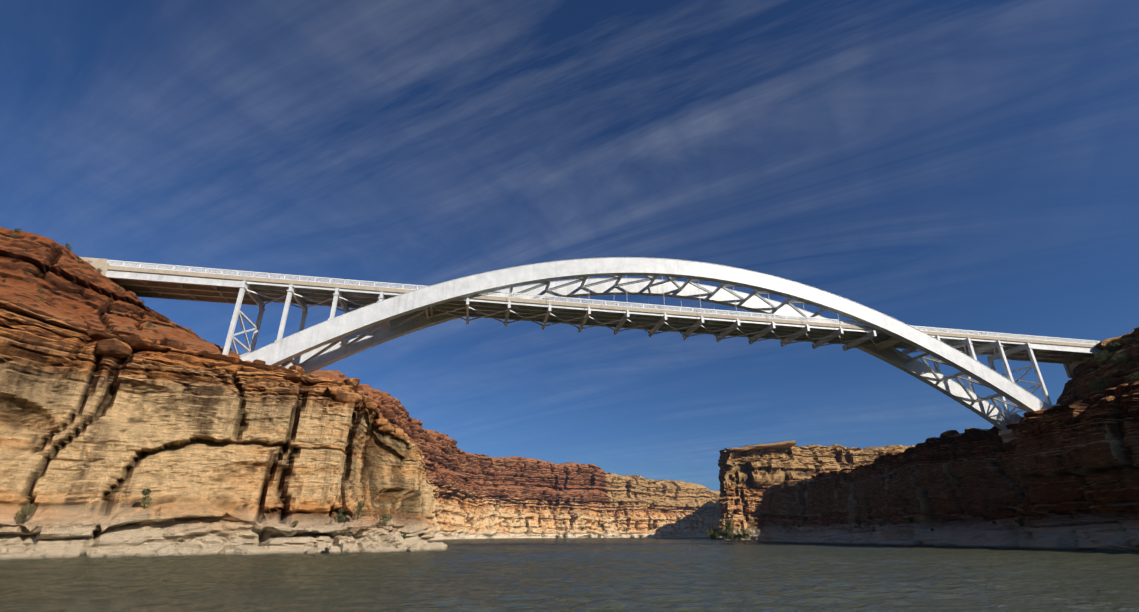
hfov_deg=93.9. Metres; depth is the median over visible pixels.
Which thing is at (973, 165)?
sky
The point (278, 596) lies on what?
river water
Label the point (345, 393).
rim boulders
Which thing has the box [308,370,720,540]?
cliff rock
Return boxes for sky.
[0,0,1138,490]
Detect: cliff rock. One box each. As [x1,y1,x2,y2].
[0,227,434,557]
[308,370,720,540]
[710,440,914,539]
[755,327,1138,549]
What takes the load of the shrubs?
on the cliff rock at (479, 496)
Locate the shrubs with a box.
[2,228,1138,539]
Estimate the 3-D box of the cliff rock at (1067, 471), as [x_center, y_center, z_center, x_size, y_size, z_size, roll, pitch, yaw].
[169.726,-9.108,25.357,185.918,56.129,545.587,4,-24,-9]
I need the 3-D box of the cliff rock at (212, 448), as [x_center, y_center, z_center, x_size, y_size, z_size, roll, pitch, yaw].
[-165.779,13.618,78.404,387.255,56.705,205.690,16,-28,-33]
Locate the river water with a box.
[0,538,1138,611]
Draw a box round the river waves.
[0,537,1138,611]
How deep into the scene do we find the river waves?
34.31 m
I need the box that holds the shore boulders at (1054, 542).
[0,535,1115,559]
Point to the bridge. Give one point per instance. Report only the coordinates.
(378, 315)
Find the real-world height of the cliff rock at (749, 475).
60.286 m
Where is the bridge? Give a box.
[80,257,1100,442]
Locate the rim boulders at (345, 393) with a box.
[95,334,1138,521]
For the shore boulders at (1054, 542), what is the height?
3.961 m

